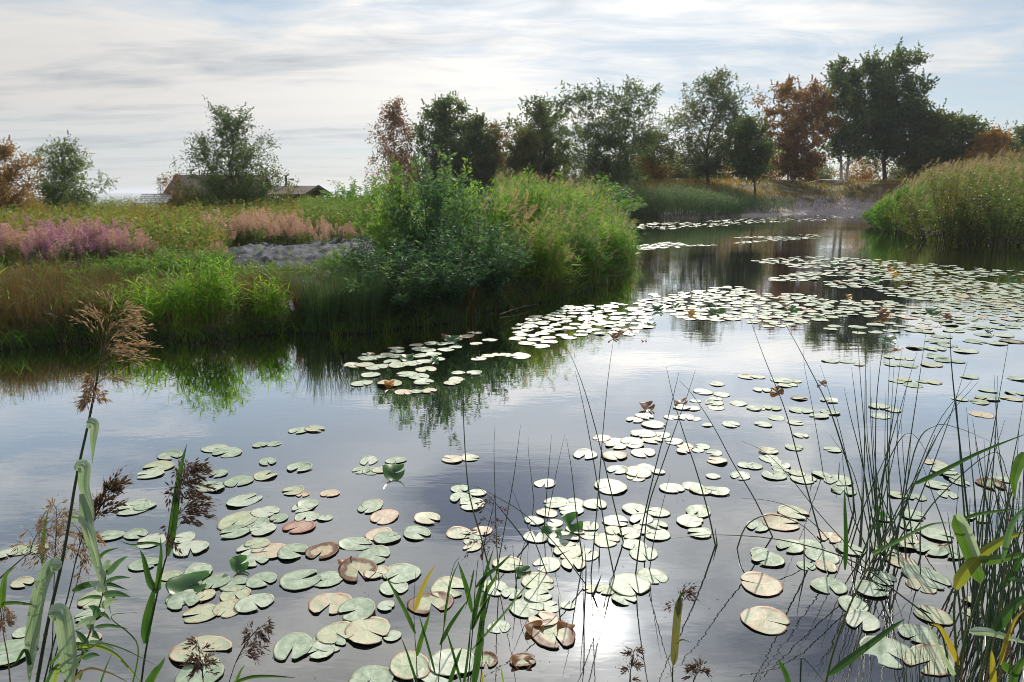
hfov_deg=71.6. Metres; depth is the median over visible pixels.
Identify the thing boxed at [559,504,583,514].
lily pad
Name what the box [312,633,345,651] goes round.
lily pad
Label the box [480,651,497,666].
lily pad
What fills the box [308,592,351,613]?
lily pad
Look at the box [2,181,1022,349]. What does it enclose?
ground
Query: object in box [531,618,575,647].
lily pad
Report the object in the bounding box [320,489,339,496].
lily pad
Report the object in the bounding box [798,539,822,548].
lily pad
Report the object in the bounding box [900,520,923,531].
lily pad
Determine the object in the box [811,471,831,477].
lily pad
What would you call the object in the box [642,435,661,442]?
lily pad
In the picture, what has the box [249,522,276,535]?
lily pad
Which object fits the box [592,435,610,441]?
lily pad
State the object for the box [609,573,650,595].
lily pad
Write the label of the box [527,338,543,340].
lily pad
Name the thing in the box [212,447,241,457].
lily pad
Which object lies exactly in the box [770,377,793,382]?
lily pad
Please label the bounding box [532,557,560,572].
lily pad
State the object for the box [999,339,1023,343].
lily pad
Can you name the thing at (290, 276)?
rush tuft
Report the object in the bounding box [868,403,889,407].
lily pad
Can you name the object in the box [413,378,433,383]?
lily pad
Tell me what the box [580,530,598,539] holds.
lily pad
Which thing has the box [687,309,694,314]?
raised lily leaf
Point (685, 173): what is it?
bush
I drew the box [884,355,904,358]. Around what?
lily pad
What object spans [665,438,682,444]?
lily pad
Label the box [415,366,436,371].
lily pad
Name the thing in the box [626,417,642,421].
lily pad
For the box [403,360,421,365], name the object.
lily pad
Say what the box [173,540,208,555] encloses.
lily pad
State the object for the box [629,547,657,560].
lily pad
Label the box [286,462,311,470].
lily pad
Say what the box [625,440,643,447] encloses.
lily pad
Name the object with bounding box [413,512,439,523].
lily pad
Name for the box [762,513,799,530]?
lily pad
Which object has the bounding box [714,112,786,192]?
broadleaf tree
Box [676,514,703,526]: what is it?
lily pad
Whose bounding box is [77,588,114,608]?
lily pad
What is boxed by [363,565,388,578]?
lily pad
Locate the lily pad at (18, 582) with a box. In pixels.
[9,576,33,587]
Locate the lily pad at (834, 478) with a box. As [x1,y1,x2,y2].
[824,474,853,485]
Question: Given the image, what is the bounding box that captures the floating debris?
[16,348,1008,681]
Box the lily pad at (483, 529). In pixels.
[472,526,492,534]
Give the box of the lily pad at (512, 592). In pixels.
[501,588,521,598]
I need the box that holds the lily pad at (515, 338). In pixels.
[509,336,525,339]
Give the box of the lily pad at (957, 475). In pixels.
[943,473,965,480]
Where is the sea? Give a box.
[10,192,382,206]
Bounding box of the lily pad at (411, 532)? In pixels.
[403,525,430,538]
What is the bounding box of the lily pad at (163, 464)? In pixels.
[142,460,174,470]
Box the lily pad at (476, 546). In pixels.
[463,542,480,550]
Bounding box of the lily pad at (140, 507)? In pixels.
[134,502,156,509]
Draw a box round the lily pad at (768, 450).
[759,446,778,453]
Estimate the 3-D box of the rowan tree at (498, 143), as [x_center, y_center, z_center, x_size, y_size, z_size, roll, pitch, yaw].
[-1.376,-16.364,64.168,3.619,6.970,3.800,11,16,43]
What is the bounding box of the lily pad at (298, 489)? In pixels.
[281,485,303,494]
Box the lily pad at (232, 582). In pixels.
[219,577,246,591]
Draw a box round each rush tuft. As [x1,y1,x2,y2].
[228,271,271,319]
[260,261,308,296]
[281,274,321,318]
[284,262,357,332]
[326,264,388,329]
[373,277,402,322]
[454,283,483,318]
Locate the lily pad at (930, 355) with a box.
[926,353,947,358]
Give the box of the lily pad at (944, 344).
[938,342,957,346]
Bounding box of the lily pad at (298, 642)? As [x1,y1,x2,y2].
[273,632,312,660]
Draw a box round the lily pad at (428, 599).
[407,591,453,613]
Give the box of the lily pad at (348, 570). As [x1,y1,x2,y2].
[338,557,377,581]
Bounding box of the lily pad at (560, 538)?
[547,531,578,546]
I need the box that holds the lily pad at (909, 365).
[901,363,916,367]
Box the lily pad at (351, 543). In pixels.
[338,537,371,550]
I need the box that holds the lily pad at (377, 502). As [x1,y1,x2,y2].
[361,499,382,507]
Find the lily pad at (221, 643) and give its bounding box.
[168,635,231,663]
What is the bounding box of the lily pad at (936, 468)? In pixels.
[930,465,957,473]
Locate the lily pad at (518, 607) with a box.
[509,597,543,616]
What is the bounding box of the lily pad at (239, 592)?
[219,586,250,601]
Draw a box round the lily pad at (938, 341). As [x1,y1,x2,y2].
[924,339,949,342]
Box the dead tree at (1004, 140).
[998,120,1008,164]
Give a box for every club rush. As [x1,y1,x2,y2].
[455,483,586,584]
[462,345,491,580]
[481,489,528,543]
[494,431,498,582]
[495,425,520,574]
[509,482,547,573]
[512,545,517,591]
[515,536,527,588]
[528,449,533,500]
[544,435,551,525]
[547,440,563,521]
[564,343,623,541]
[566,439,582,559]
[575,372,614,576]
[582,560,583,614]
[583,546,586,619]
[590,338,613,574]
[592,575,601,595]
[635,374,678,573]
[643,372,694,541]
[649,475,669,569]
[666,367,715,545]
[677,534,950,681]
[684,385,772,536]
[736,514,824,548]
[742,441,876,573]
[743,498,885,589]
[747,312,821,540]
[783,320,854,510]
[799,657,824,681]
[802,342,822,471]
[803,526,804,574]
[820,366,856,519]
[914,452,1021,529]
[919,495,921,573]
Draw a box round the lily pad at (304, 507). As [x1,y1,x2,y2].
[291,503,314,511]
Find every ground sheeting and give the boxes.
[0,257,83,272]
[227,235,379,269]
[282,276,322,324]
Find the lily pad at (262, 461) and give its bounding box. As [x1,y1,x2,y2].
[259,457,275,464]
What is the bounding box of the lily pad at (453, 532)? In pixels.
[446,526,472,538]
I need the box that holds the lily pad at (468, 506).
[459,497,484,509]
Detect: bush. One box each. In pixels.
[91,253,152,279]
[131,246,202,276]
[163,225,220,247]
[187,246,238,271]
[311,245,370,275]
[315,176,372,206]
[323,233,397,291]
[337,174,402,209]
[341,234,462,321]
[351,156,435,282]
[378,142,491,277]
[387,153,424,204]
[391,223,494,314]
[405,143,501,269]
[432,157,517,273]
[437,195,536,303]
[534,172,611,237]
[548,165,584,192]
[557,151,596,193]
[560,171,644,227]
[594,180,645,213]
[616,153,675,183]
[661,144,691,178]
[667,163,717,179]
[705,159,744,179]
[754,150,785,180]
[785,167,829,181]
[819,159,839,179]
[826,156,891,180]
[861,201,892,226]
[862,184,933,233]
[871,161,911,179]
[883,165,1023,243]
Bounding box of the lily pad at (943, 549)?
[938,546,963,558]
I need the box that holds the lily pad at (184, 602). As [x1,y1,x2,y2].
[165,581,206,604]
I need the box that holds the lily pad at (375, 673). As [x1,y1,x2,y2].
[348,665,393,681]
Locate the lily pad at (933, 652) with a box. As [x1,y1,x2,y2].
[903,642,959,675]
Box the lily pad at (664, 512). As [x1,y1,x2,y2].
[646,507,670,516]
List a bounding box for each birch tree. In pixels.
[164,95,301,210]
[363,96,430,200]
[539,74,678,188]
[749,73,844,185]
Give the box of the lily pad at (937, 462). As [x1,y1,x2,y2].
[924,459,947,466]
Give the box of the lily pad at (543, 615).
[528,611,558,625]
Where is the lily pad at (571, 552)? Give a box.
[553,543,582,558]
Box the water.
[0,215,1023,681]
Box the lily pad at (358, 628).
[344,616,390,644]
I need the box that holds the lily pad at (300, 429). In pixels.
[288,427,305,432]
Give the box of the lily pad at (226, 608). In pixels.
[212,599,241,617]
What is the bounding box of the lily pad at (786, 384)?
[778,382,797,386]
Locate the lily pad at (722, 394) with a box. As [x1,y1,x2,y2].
[714,392,729,396]
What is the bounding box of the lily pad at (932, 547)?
[913,542,948,555]
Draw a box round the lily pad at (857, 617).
[845,609,880,630]
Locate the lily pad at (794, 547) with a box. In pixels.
[776,539,804,552]
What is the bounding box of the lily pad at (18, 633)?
[11,626,25,637]
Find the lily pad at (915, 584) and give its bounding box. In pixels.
[905,579,936,593]
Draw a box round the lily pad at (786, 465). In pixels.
[771,460,790,468]
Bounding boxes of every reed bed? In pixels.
[482,168,641,293]
[575,178,746,218]
[717,182,799,214]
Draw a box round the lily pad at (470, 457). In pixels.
[462,454,478,460]
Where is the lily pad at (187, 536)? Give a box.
[174,531,194,542]
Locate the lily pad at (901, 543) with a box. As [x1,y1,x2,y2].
[886,535,918,548]
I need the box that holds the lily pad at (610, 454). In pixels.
[602,450,627,459]
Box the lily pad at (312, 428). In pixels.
[305,425,324,430]
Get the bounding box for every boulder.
[800,195,814,199]
[808,179,850,184]
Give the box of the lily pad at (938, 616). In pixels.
[913,605,952,624]
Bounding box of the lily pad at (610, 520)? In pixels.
[602,515,627,525]
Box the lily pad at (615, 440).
[603,438,621,442]
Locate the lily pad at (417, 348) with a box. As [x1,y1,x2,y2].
[411,347,427,350]
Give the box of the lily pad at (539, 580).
[521,572,553,589]
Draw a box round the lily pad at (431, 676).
[417,667,448,681]
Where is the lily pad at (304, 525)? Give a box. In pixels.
[282,520,315,532]
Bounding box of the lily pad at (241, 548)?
[235,541,264,555]
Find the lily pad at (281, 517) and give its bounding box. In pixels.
[269,513,287,522]
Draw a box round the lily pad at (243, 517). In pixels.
[216,511,256,529]
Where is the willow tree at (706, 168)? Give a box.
[654,65,767,184]
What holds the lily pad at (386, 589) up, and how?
on the water
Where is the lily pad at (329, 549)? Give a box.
[305,542,338,558]
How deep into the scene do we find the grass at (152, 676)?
1.90 m
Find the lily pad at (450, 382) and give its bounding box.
[443,380,460,384]
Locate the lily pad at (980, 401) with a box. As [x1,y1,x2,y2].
[970,399,989,403]
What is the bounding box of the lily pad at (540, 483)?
[534,478,555,487]
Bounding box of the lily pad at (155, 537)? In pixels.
[136,533,165,548]
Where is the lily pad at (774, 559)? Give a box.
[751,551,785,565]
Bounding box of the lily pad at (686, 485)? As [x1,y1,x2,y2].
[682,481,702,489]
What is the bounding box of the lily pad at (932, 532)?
[921,527,953,541]
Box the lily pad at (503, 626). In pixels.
[487,620,510,632]
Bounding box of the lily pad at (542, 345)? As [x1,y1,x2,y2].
[533,344,549,347]
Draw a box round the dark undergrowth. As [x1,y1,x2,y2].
[1,225,627,330]
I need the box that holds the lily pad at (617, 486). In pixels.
[594,479,627,493]
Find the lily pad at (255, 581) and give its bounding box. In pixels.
[246,572,276,587]
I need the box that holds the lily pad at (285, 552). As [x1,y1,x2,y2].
[277,543,307,558]
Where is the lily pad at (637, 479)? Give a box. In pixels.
[626,475,644,481]
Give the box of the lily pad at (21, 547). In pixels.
[12,544,33,555]
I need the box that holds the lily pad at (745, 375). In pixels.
[738,373,753,378]
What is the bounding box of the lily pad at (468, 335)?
[459,334,473,337]
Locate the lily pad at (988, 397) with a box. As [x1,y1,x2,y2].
[974,394,1000,399]
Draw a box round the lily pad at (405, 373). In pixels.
[396,371,416,376]
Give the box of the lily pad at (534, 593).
[524,588,552,602]
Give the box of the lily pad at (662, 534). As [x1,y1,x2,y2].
[645,528,670,539]
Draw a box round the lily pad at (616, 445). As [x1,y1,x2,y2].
[605,441,626,448]
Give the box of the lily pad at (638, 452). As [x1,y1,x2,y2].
[630,448,655,456]
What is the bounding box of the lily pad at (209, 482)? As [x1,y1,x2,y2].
[195,481,224,491]
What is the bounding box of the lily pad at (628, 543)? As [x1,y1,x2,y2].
[621,539,647,549]
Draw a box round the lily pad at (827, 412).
[820,409,839,413]
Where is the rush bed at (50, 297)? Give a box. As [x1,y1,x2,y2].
[0,250,293,342]
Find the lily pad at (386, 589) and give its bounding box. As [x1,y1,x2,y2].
[379,581,407,594]
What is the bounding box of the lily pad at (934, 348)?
[920,346,946,349]
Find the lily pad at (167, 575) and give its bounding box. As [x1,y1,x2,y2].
[161,570,181,580]
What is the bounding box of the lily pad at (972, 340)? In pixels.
[963,339,986,342]
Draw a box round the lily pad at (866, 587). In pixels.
[855,580,888,596]
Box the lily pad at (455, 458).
[441,455,462,462]
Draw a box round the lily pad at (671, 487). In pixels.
[659,483,684,492]
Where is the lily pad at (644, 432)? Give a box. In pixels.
[630,429,656,436]
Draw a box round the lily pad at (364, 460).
[360,456,377,464]
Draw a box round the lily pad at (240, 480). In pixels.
[223,475,253,486]
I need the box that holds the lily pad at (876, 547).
[870,542,896,554]
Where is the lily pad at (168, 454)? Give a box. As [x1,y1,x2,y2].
[157,450,182,458]
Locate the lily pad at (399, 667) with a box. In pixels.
[389,650,430,679]
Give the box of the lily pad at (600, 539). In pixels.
[595,532,619,547]
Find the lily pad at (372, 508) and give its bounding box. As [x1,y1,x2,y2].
[357,502,381,512]
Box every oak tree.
[498,92,579,192]
[813,50,896,180]
[851,37,946,180]
[889,104,959,180]
[929,108,994,176]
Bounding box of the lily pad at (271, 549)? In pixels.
[251,543,285,558]
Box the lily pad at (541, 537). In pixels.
[523,531,547,541]
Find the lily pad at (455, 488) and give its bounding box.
[450,485,467,491]
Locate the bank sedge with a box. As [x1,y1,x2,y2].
[0,248,639,351]
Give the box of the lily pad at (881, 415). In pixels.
[871,413,889,418]
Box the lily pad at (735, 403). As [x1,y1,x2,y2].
[730,401,746,405]
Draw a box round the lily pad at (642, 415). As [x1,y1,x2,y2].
[634,413,653,418]
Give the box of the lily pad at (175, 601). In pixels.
[166,591,201,609]
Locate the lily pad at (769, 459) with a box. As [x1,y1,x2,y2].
[759,455,779,462]
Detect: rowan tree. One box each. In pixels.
[483,119,513,189]
[960,123,1023,172]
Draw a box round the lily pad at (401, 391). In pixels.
[394,389,412,394]
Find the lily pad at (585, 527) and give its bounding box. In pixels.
[565,524,588,533]
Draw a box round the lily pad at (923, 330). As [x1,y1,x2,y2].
[917,329,934,332]
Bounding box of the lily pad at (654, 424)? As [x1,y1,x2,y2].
[641,420,665,427]
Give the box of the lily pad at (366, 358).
[357,356,378,360]
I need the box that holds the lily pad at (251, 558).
[241,552,268,566]
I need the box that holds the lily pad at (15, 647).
[0,639,25,665]
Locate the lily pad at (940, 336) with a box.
[930,334,952,337]
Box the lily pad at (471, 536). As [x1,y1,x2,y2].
[463,534,482,543]
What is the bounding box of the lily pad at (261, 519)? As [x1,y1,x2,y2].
[246,517,268,527]
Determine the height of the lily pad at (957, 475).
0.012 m
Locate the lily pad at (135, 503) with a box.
[113,498,150,514]
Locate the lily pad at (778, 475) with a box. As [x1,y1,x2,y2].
[762,470,786,479]
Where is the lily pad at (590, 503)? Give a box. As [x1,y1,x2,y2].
[583,499,606,508]
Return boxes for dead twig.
[499,294,535,314]
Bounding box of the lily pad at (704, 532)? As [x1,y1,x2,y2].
[687,528,711,537]
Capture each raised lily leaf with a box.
[165,570,209,594]
[229,555,248,572]
[337,556,351,565]
[382,464,404,480]
[384,379,394,387]
[399,353,413,360]
[445,335,460,342]
[511,654,531,669]
[515,565,530,577]
[525,620,543,634]
[541,525,562,536]
[557,621,574,633]
[561,512,582,534]
[609,332,618,338]
[619,328,632,331]
[639,401,654,410]
[652,304,663,310]
[675,397,687,404]
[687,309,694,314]
[709,307,724,314]
[770,386,783,392]
[781,302,791,306]
[787,306,797,312]
[814,314,826,318]
[829,262,839,266]
[867,276,878,280]
[875,308,889,317]
[881,335,896,341]
[925,307,940,315]
[940,313,951,318]
[1006,275,1017,279]
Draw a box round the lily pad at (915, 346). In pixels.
[906,345,927,348]
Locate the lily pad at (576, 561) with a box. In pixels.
[561,557,584,568]
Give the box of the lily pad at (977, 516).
[965,512,987,521]
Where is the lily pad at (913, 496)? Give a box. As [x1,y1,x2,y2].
[906,494,926,500]
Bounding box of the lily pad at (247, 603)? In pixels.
[234,593,273,612]
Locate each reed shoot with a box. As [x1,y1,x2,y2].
[384,565,435,681]
[438,557,472,681]
[463,548,545,681]
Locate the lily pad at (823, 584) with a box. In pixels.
[810,577,847,593]
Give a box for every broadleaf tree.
[0,134,56,216]
[22,130,120,212]
[404,91,485,200]
[450,108,505,196]
[495,124,545,188]
[628,126,680,182]
[714,112,786,192]
[1003,120,1023,165]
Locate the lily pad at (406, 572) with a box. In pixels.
[382,563,420,582]
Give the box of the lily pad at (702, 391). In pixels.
[693,388,713,393]
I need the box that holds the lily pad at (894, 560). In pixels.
[886,553,917,566]
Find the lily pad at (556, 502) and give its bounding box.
[543,497,569,507]
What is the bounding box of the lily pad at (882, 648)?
[859,636,914,668]
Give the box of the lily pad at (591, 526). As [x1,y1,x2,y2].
[583,521,599,529]
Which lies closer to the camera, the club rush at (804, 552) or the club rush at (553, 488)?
the club rush at (804, 552)
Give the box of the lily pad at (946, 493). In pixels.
[937,490,958,497]
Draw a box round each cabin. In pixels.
[162,174,271,212]
[267,175,331,207]
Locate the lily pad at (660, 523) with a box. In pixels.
[647,520,667,528]
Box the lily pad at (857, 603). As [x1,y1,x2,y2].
[838,595,868,612]
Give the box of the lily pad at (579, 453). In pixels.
[573,448,597,458]
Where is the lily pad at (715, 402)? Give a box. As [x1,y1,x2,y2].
[705,399,723,404]
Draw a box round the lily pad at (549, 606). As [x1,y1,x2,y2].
[543,600,560,612]
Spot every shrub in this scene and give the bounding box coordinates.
[25,175,126,219]
[153,172,196,210]
[156,175,163,212]
[156,177,225,213]
[169,168,261,212]
[240,180,283,219]
[267,180,310,214]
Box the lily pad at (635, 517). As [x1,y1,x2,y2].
[629,512,653,523]
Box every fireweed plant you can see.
[0,223,15,265]
[0,223,21,269]
[0,223,30,266]
[0,242,11,270]
[1,223,25,259]
[5,229,27,266]
[21,232,42,270]
[22,213,39,232]
[22,226,48,255]
[27,228,56,268]
[33,219,57,251]
[34,232,50,268]
[34,238,51,265]
[37,240,58,265]
[39,221,61,264]
[40,222,69,267]
[42,231,58,268]
[54,221,71,260]
[59,234,74,258]
[65,220,79,250]
[68,219,91,256]
[73,222,92,254]
[75,216,90,233]
[76,219,105,257]
[76,235,96,264]
[78,223,97,261]
[79,222,106,262]
[82,220,113,258]
[88,221,119,260]
[95,218,108,233]
[96,229,115,266]
[100,230,122,260]
[100,230,124,259]
[100,235,121,263]
[101,229,118,255]
[104,218,123,239]
[111,228,125,258]
[113,222,127,256]
[116,217,130,231]
[116,227,137,260]
[118,233,138,259]
[125,229,144,254]
[128,234,147,259]
[130,218,144,244]
[134,228,149,258]
[146,241,160,260]
[147,237,158,258]
[191,211,206,235]
[204,212,217,245]
[205,239,218,254]
[209,208,231,245]
[215,220,235,248]
[216,240,227,259]
[227,215,240,245]
[228,225,236,246]
[231,211,252,245]
[233,214,251,244]
[233,220,245,245]
[238,211,258,243]
[247,209,265,243]
[250,218,269,241]
[253,209,274,243]
[259,208,273,222]
[264,221,277,243]
[267,212,281,242]
[268,222,279,244]
[277,222,293,245]
[280,210,290,239]
[284,215,295,238]
[286,209,300,237]
[286,216,302,241]
[287,222,298,242]
[290,218,307,244]
[292,221,311,244]
[301,217,313,242]
[309,225,317,239]
[312,220,331,243]
[316,215,329,233]
[331,223,344,240]
[340,223,348,239]
[341,223,354,240]
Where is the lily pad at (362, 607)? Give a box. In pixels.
[338,597,374,621]
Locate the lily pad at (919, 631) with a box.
[898,624,939,644]
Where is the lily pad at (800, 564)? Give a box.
[796,561,815,569]
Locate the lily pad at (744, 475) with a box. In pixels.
[730,471,750,479]
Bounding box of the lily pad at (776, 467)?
[771,465,788,472]
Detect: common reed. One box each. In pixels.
[0,514,62,578]
[0,566,32,681]
[21,495,85,672]
[24,285,163,681]
[43,465,134,681]
[51,520,110,668]
[121,445,220,681]
[178,633,224,681]
[229,616,294,681]
[461,494,509,681]
[617,644,645,681]
[660,581,700,681]
[681,655,715,681]
[825,434,1023,681]
[928,452,1023,681]
[960,482,1023,681]
[969,508,1023,681]
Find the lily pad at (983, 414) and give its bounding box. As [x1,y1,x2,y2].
[968,411,994,417]
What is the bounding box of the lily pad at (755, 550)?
[750,547,774,560]
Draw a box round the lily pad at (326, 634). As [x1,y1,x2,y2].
[316,621,353,643]
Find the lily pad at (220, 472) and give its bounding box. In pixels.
[208,469,227,476]
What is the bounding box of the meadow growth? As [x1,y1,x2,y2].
[0,194,391,288]
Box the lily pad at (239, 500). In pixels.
[225,493,261,506]
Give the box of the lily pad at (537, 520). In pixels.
[524,516,543,524]
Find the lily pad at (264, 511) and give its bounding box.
[250,506,279,516]
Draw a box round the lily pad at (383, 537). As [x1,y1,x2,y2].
[373,531,400,543]
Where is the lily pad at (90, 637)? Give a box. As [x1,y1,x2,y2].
[76,632,101,641]
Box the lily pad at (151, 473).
[136,469,163,478]
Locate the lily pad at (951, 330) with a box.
[944,329,964,331]
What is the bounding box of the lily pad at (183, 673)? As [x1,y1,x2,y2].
[174,658,223,681]
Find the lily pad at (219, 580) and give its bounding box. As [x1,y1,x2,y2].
[201,573,229,588]
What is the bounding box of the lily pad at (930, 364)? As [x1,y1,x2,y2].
[920,362,942,366]
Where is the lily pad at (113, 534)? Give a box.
[97,530,124,539]
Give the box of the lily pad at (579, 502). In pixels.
[566,498,582,506]
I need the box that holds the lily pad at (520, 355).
[510,352,530,358]
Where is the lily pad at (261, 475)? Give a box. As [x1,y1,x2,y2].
[253,470,276,479]
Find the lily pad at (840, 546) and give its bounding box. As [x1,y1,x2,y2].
[836,543,862,554]
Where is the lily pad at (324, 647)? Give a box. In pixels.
[306,640,334,658]
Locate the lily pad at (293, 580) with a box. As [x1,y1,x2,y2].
[279,569,321,589]
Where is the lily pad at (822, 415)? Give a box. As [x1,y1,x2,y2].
[809,413,828,417]
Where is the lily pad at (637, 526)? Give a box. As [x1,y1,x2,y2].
[632,524,654,533]
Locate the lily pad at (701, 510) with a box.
[686,505,710,516]
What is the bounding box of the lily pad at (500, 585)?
[482,580,507,595]
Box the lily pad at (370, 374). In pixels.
[361,372,379,376]
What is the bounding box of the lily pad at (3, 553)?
[0,548,19,557]
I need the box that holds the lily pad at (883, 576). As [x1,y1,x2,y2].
[871,571,896,584]
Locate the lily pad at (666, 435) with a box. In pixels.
[656,432,670,437]
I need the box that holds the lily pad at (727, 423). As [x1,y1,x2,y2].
[722,421,740,426]
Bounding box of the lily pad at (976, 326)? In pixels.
[968,325,986,327]
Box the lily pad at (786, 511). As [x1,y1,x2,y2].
[777,504,809,518]
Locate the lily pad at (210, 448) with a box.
[200,444,227,451]
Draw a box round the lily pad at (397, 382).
[377,379,401,385]
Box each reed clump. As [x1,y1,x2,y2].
[58,283,100,320]
[87,270,190,331]
[144,244,250,331]
[241,266,295,329]
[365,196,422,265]
[481,190,541,277]
[517,204,581,295]
[550,210,610,283]
[562,211,612,259]
[581,213,645,272]
[602,216,639,246]
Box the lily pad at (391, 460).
[385,457,406,463]
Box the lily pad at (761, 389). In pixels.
[753,387,771,391]
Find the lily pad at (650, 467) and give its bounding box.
[637,463,654,470]
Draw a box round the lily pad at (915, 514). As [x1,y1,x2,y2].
[899,509,925,519]
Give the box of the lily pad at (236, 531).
[219,524,251,537]
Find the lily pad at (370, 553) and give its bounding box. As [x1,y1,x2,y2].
[357,545,389,563]
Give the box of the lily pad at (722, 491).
[705,486,729,494]
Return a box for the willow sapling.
[60,556,129,679]
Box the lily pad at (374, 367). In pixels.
[365,364,388,369]
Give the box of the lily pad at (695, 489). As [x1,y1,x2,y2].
[689,486,711,493]
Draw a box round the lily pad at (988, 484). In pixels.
[975,478,1006,488]
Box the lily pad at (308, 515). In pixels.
[294,511,318,521]
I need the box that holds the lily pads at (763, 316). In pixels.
[207,214,1023,640]
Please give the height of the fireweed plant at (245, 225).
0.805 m
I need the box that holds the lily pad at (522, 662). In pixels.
[509,652,535,666]
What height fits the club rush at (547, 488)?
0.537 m
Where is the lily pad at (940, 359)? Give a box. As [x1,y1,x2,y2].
[934,357,950,361]
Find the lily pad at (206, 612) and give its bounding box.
[182,604,219,622]
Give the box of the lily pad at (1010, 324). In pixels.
[999,323,1022,325]
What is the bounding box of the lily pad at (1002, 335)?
[993,333,1013,336]
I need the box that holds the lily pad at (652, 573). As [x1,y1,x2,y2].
[638,568,668,583]
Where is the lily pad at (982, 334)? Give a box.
[974,333,992,335]
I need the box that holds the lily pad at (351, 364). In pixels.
[343,362,359,367]
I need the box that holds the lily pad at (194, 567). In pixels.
[184,563,212,573]
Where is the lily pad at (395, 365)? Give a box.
[388,362,408,367]
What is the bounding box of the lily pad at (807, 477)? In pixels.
[790,474,816,483]
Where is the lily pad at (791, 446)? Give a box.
[785,444,803,450]
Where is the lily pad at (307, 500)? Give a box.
[297,498,317,508]
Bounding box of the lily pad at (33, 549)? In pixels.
[21,544,48,554]
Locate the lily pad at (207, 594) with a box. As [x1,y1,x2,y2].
[195,589,215,600]
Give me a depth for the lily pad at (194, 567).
3.27 m
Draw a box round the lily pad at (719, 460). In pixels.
[707,457,727,463]
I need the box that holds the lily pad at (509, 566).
[492,556,522,570]
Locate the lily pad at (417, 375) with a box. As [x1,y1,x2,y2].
[408,373,428,378]
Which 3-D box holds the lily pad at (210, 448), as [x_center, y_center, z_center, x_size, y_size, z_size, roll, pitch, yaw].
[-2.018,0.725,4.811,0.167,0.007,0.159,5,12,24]
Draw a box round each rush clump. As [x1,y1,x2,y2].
[830,307,990,579]
[889,620,951,681]
[923,337,1023,609]
[947,473,1023,671]
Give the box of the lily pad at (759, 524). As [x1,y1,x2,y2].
[746,520,769,530]
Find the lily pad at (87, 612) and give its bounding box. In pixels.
[74,608,103,620]
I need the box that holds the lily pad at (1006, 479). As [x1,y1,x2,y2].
[993,475,1008,482]
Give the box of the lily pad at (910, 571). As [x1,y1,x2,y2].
[901,564,951,589]
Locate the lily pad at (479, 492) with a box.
[469,489,486,495]
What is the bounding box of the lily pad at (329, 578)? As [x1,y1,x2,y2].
[313,571,342,586]
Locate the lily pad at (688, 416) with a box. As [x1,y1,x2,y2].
[677,414,694,419]
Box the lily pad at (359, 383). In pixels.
[350,380,372,385]
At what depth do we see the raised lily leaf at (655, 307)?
10.40 m
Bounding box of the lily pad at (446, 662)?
[428,648,473,675]
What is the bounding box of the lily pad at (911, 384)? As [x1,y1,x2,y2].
[903,382,922,387]
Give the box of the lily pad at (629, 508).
[622,503,646,513]
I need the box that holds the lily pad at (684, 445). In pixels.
[677,443,693,448]
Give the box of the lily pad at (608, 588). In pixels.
[596,584,614,594]
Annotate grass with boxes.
[0,249,167,326]
[5,612,164,681]
[9,251,381,335]
[500,619,903,681]
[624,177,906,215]
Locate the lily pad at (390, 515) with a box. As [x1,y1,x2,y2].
[370,509,398,524]
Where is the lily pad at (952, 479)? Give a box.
[949,477,970,485]
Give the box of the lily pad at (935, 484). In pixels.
[924,480,950,488]
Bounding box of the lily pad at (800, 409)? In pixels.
[789,407,813,412]
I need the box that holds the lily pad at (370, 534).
[365,527,391,539]
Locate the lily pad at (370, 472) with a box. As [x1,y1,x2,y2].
[362,467,375,474]
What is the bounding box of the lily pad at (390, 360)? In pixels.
[383,359,400,362]
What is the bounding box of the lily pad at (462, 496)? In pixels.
[450,492,471,501]
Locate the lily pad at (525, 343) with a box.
[518,341,536,344]
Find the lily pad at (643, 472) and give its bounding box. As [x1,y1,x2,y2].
[625,466,651,477]
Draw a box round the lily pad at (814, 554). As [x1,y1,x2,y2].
[805,547,839,563]
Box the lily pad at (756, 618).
[740,606,789,634]
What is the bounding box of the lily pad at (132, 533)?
[123,528,147,538]
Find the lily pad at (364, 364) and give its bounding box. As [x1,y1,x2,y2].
[355,362,374,366]
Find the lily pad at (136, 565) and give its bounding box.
[127,557,158,569]
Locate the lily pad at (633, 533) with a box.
[618,527,639,538]
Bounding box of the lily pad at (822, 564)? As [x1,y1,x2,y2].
[815,559,836,571]
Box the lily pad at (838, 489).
[831,484,856,494]
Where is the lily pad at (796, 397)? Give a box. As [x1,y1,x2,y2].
[790,396,807,399]
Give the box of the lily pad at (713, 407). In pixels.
[707,405,724,409]
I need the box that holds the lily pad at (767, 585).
[740,571,783,595]
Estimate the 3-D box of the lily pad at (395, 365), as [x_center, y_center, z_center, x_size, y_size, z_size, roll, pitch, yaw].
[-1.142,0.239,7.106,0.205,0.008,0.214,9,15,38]
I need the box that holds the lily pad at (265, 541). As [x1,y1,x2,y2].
[244,538,269,548]
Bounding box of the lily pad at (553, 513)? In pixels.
[536,508,557,516]
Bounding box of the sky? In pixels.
[0,0,1023,192]
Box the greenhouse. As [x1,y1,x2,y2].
[134,194,178,210]
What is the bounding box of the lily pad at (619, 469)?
[607,465,627,473]
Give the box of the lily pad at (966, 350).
[953,348,978,352]
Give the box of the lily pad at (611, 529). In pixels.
[606,526,621,533]
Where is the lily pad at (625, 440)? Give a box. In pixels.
[620,437,643,444]
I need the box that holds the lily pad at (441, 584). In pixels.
[430,576,463,597]
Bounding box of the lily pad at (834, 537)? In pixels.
[817,532,841,542]
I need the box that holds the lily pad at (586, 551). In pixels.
[577,548,598,560]
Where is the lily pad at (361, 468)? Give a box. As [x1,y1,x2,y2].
[352,466,370,473]
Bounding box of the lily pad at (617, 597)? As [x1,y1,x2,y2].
[611,593,636,604]
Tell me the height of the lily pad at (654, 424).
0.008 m
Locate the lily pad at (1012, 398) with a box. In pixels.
[999,395,1022,400]

